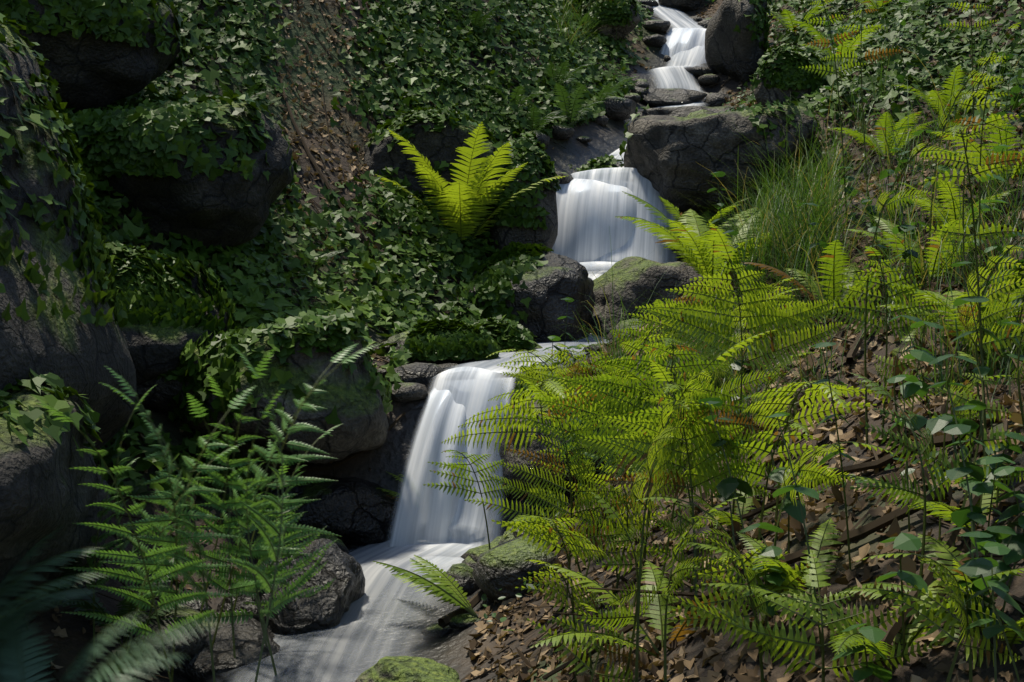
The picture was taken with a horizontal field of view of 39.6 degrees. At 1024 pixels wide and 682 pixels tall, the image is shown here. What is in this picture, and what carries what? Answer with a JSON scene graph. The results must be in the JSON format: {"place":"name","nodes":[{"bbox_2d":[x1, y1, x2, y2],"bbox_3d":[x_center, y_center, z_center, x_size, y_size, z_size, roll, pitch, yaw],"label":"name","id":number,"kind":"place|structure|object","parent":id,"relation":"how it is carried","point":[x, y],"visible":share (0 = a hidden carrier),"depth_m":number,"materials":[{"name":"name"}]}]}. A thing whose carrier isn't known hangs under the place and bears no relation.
{"place":"outdoors","nodes":[
{"label":"outdoors","id":0,"kind":"place"},
{"bbox_2d":[0,0,1023,681],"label":"ground","id":1,"kind":"structure","parent":0,"point":[396,616],"depth_m":5.30,"materials":[{"name":"brown soil"}]},
{"bbox_2d":[0,387,111,608],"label":"rock","id":2,"kind":"object","parent":1,"relation":"on","point":[43,493],"visible":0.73,"depth_m":3.95,"materials":[{"name":"grey stone"}]},
{"bbox_2d":[0,23,136,456],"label":"boulder","id":3,"kind":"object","parent":1,"relation":"on","point":[73,351],"depth_m":4.66,"materials":[{"name":"grey stone"}]},
{"bbox_2d":[0,0,179,113],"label":"bank rock","id":4,"kind":"object","parent":1,"relation":"on","point":[88,70],"visible":0.48,"depth_m":6.79,"materials":[{"name":"grey stone"}]},
{"bbox_2d":[0,530,215,681],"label":"ferns","id":5,"kind":"object","parent":1,"relation":"on","point":[18,667],"visible":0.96,"depth_m":3.88,"materials":[{"name":"green plant"}]},
{"bbox_2d":[136,374,182,418],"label":"rock","id":6,"kind":"object","parent":1,"relation":"on","point":[158,397],"visible":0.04,"depth_m":5.79,"materials":[{"name":"black stone"}]},
{"bbox_2d":[119,253,227,385],"bbox_3d":[-1.719,-0.108,5.936,1.051,0.678,0.782,0,0,-34],"label":"bank rock","id":7,"kind":"object","parent":1,"relation":"on","point":[155,351],"visible":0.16,"depth_m":5.72,"materials":[{"name":"grey stone"}]},
{"bbox_2d":[76,99,293,252],"bbox_3d":[-1.646,-0.824,7.064,1.059,0.804,1.174,0,0,25],"label":"bank rock","id":8,"kind":"object","parent":1,"relation":"on","point":[228,208],"visible":0.48,"depth_m":6.76,"materials":[{"name":"grey stone"}]},
{"bbox_2d":[35,343,378,681],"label":"ferns","id":9,"kind":"object","parent":1,"relation":"on","point":[269,541],"visible":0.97,"depth_m":4.34,"materials":[{"name":"green plant"}]},
{"bbox_2d":[170,612,314,681],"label":"rock","id":10,"kind":"object","parent":1,"relation":"on","point":[293,663],"visible":0.73,"depth_m":4.48,"materials":[{"name":"grey stone"}]},
{"bbox_2d":[179,320,388,463],"bbox_3d":[-0.959,0.210,6.072,0.921,0.598,1.140,0,0,0],"label":"boulder","id":11,"kind":"object","parent":1,"relation":"on","point":[362,417],"visible":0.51,"depth_m":5.63,"materials":[{"name":"grey stone"}]},
{"bbox_2d":[216,539,364,663],"bbox_3d":[-0.765,0.893,4.904,0.491,0.417,0.485,0,0,0],"label":"rock","id":12,"kind":"object","parent":1,"relation":"on","point":[316,625],"visible":0.59,"depth_m":4.77,"materials":[{"name":"grey stone"}]},
{"bbox_2d":[251,475,399,547],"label":"cave rock","id":13,"kind":"object","parent":1,"relation":"on","point":[355,511],"visible":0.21,"depth_m":5.83,"materials":[{"name":"black stone"}]},
{"bbox_2d":[45,0,638,645],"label":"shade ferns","id":14,"kind":"object","parent":1,"relation":"on","point":[569,114],"visible":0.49,"depth_m":10.05,"materials":[{"name":"green plant"}]},
{"bbox_2d":[355,656,459,681],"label":"mossy rock","id":15,"kind":"object","parent":1,"relation":"on","point":[401,669],"visible":1,"depth_m":4.13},
{"bbox_2d":[389,556,463,569],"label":"foam","id":16,"kind":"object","parent":1,"relation":"on","point":[444,562],"depth_m":5.67,"materials":[{"name":"liquid"}]},
{"bbox_2d":[126,0,732,667],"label":"rocks","id":17,"kind":"object","parent":1,"relation":"on","point":[498,568],"visible":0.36,"depth_m":5.31,"materials":[{"name":"grey stone"}]},
{"bbox_2d":[363,116,505,205],"bbox_3d":[-0.517,-1.135,9.204,0.990,0.666,0.630,0,0,0],"label":"bank rock","id":18,"kind":"object","parent":1,"relation":"on","point":[442,145],"visible":0.37,"depth_m":8.91,"materials":[{"name":"grey stone"}]},
{"bbox_2d":[386,377,513,571],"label":"waterfall","id":19,"kind":"object","parent":1,"relation":"on","point":[425,514],"visible":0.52,"depth_m":5.85,"materials":[{"name":"liquid"}]},
{"bbox_2d":[437,358,474,363],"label":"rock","id":20,"kind":"object","parent":1,"relation":"on","point":[453,361],"visible":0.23,"depth_m":6.90,"materials":[{"name":"grey stone"}]},
{"bbox_2d":[0,0,1023,499],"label":"ivy","id":21,"kind":"object","parent":1,"relation":"on","point":[136,134],"visible":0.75,"depth_m":7.80,"materials":[{"name":"green plant"}]},
{"bbox_2d":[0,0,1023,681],"bbox_3d":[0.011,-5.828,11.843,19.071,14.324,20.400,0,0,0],"label":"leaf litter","id":22,"kind":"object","parent":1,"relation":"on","point":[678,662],"visible":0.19,"depth_m":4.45,"materials":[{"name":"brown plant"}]},
{"bbox_2d":[491,327,542,349],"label":"small moss rock","id":23,"kind":"object","parent":1,"relation":"on","point":[538,346],"visible":0.07,"depth_m":7.53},
{"bbox_2d":[484,145,557,252],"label":"rock","id":24,"kind":"object","parent":1,"relation":"on","point":[503,236],"visible":0.31,"depth_m":9.00,"materials":[{"name":"grey stone"}]},
{"bbox_2d":[469,251,595,342],"bbox_3d":[0.107,-0.138,8.465,0.778,0.848,0.749,0,0,26],"label":"dark rock","id":25,"kind":"object","parent":1,"relation":"on","point":[554,281],"visible":0.47,"depth_m":8.11,"materials":[{"name":"grey stone"}]},
{"bbox_2d":[499,369,614,500],"bbox_3d":[0.251,0.471,6.193,0.702,0.696,0.927,0,0,28],"label":"waterfall rock","id":26,"kind":"object","parent":1,"relation":"on","point":[512,459],"visible":0.12,"depth_m":5.83,"materials":[{"name":"grey stone"}]},
{"bbox_2d":[132,39,1007,681],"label":"fallen branches","id":27,"kind":"object","parent":1,"relation":"on","point":[880,523],"visible":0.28,"depth_m":3.75,"materials":[{"name":"brown wood"}]},
{"bbox_2d":[593,161,627,179],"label":"lip rock","id":28,"kind":"object","parent":1,"relation":"on","point":[617,164],"visible":0.02,"depth_m":10.03,"materials":[{"name":"grey stone"}]},
{"bbox_2d":[584,0,640,41],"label":"rock","id":29,"kind":"object","parent":1,"relation":"on","point":[624,31],"visible":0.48,"depth_m":13.11,"materials":[{"name":"grey stone"}]},
{"bbox_2d":[551,179,676,270],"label":"waterfall","id":30,"kind":"object","parent":1,"relation":"on","point":[588,210],"visible":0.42,"depth_m":9.58,"materials":[{"name":"liquid"}]},
{"bbox_2d":[590,256,703,336],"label":"rock","id":31,"kind":"object","parent":1,"relation":"on","point":[630,278],"visible":0.23,"depth_m":8.60,"materials":[{"name":"grey stone"}]},
{"bbox_2d":[641,88,707,107],"bbox_3d":[1.399,-2.081,12.388,0.597,0.279,0.535,0,0,0],"label":"rock slab","id":32,"kind":"object","parent":1,"relation":"on","point":[657,97],"visible":0.66,"depth_m":12.21,"materials":[{"name":"grey stone"}]},
{"bbox_2d":[661,28,706,65],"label":"waterfall","id":33,"kind":"object","parent":1,"relation":"on","point":[689,38],"visible":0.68,"depth_m":13.67,"materials":[{"name":"liquid"}]},
{"bbox_2d":[634,106,734,117],"bbox_3d":[1.608,-1.831,11.914,1.322,0.279,0.659,0,0,12],"label":"rock slab","id":34,"kind":"object","parent":1,"relation":"on","point":[684,111],"visible":0.24,"depth_m":11.70,"materials":[{"name":"grey stone"}]},
{"bbox_2d":[658,0,712,12],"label":"rock","id":35,"kind":"object","parent":1,"relation":"on","point":[683,5],"visible":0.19,"depth_m":15.15,"materials":[{"name":"grey stone"}]},
{"bbox_2d":[373,0,1023,681],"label":"ferns","id":36,"kind":"object","parent":1,"relation":"on","point":[661,438],"visible":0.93,"depth_m":3.99,"materials":[{"name":"green plant"}]},
{"bbox_2d":[623,105,817,210],"bbox_3d":[1.418,-1.230,9.852,1.284,0.698,1.216,0,0,0],"label":"boulder","id":37,"kind":"object","parent":1,"relation":"on","point":[664,155],"visible":0.78,"depth_m":9.34,"materials":[{"name":"grey stone"}]},
{"bbox_2d":[705,0,767,83],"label":"boulder","id":38,"kind":"object","parent":1,"relation":"on","point":[730,53],"visible":0.8,"depth_m":12.53,"materials":[{"name":"grey stone"}]},
{"bbox_2d":[481,0,1023,681],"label":"herbs","id":39,"kind":"object","parent":1,"relation":"on","point":[1007,542],"visible":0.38,"depth_m":3.09,"materials":[{"name":"green plant"}]},
{"bbox_2d":[542,0,1023,443],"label":"grass","id":40,"kind":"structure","parent":1,"relation":"on","point":[825,221],"depth_m":6.07,"materials":[{"name":"green plant"}]},
{"bbox_2d":[754,52,812,107],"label":"rock","id":41,"kind":"object","parent":1,"relation":"on","point":[762,94],"visible":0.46,"depth_m":10.27,"materials":[{"name":"grey stone"}]},
{"bbox_2d":[368,0,704,554],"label":"water","id":42,"kind":"structure","parent":0,"point":[473,387],"depth_m":6.54,"materials":[{"name":"white liquid"}]},
{"bbox_2d":[580,261,615,266],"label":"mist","id":43,"kind":"structure","parent":42,"relation":"on","point":[598,264],"depth_m":9.33,"materials":[{"name":"liquid"}]}
]}

